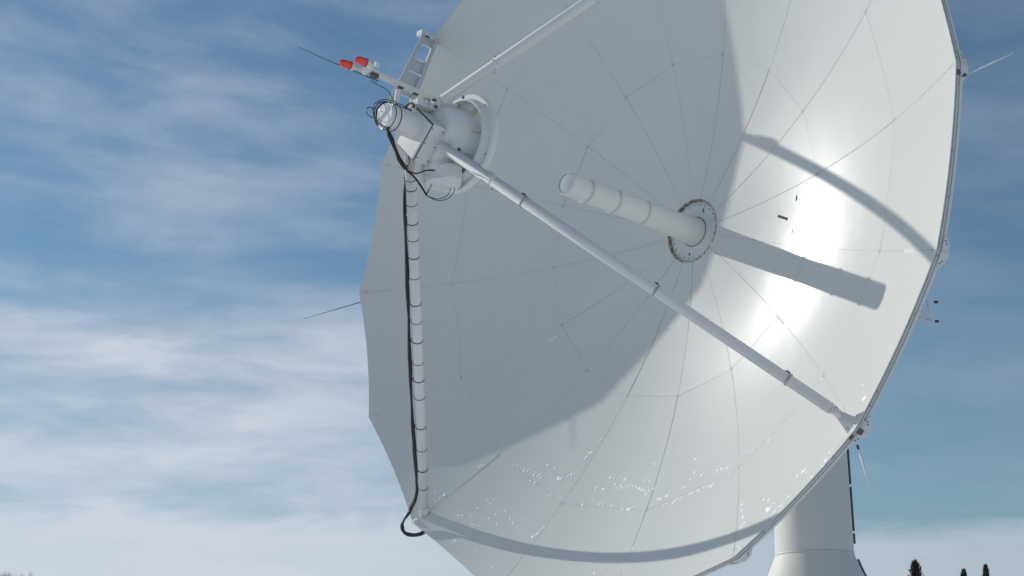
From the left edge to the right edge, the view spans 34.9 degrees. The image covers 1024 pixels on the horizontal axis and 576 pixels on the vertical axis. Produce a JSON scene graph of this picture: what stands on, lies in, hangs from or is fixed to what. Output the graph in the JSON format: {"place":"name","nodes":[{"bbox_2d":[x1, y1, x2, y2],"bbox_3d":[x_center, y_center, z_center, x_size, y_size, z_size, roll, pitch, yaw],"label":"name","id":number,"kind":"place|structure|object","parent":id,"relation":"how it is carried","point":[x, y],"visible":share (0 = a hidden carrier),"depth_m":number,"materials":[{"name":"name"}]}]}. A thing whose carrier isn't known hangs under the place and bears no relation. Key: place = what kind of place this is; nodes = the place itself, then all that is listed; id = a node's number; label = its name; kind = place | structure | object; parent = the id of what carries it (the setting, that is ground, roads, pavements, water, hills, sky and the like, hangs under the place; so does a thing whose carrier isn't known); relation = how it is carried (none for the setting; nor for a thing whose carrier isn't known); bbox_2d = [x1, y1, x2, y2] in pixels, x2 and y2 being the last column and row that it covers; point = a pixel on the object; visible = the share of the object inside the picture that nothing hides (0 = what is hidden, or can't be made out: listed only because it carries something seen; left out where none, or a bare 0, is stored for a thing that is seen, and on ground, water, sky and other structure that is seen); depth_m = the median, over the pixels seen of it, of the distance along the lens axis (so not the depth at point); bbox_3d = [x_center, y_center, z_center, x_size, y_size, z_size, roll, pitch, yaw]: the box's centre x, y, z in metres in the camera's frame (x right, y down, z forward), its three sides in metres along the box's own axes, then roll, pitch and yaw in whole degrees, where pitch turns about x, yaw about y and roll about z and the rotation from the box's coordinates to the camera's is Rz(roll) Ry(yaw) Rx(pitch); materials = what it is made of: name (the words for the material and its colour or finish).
{"place":"outdoors","nodes":[
{"label":"outdoors","id":0,"kind":"place"},
{"bbox_2d":[0,0,1023,575],"label":"sky","id":1,"kind":"structure","parent":0,"point":[185,184],"materials":[{"name":"blue"}]},
{"bbox_3d":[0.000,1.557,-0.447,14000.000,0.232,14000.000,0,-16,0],"label":"ground","id":2,"kind":"structure","parent":0,"visible":0},
{"bbox_2d":[297,0,1012,575],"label":"radio telescope","id":3,"kind":"object","parent":2,"relation":"on","point":[711,236],"visible":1,"depth_m":36.61,"materials":[{"name":"paint"}]},
{"bbox_2d":[431,336,867,573],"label":"snow","id":4,"kind":"structure","parent":3,"relation":"on","point":[559,478],"depth_m":35.46,"materials":[{"name":"white snow"}]},
{"bbox_2d":[907,559,923,575],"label":"spruce tree","id":5,"kind":"object","parent":2,"relation":"on","point":[915,569],"visible":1,"depth_m":108.87,"materials":[{"name":"green plant"}]},
{"bbox_2d":[959,568,966,575],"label":"spruce tree","id":6,"kind":"object","parent":2,"relation":"on","point":[963,572],"visible":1,"depth_m":110.84,"materials":[{"name":"green plant"}]},
{"bbox_2d":[982,563,992,575],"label":"spruce tree","id":7,"kind":"object","parent":2,"relation":"on","point":[985,570],"visible":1,"depth_m":106.89,"materials":[{"name":"green plant"}]}
]}

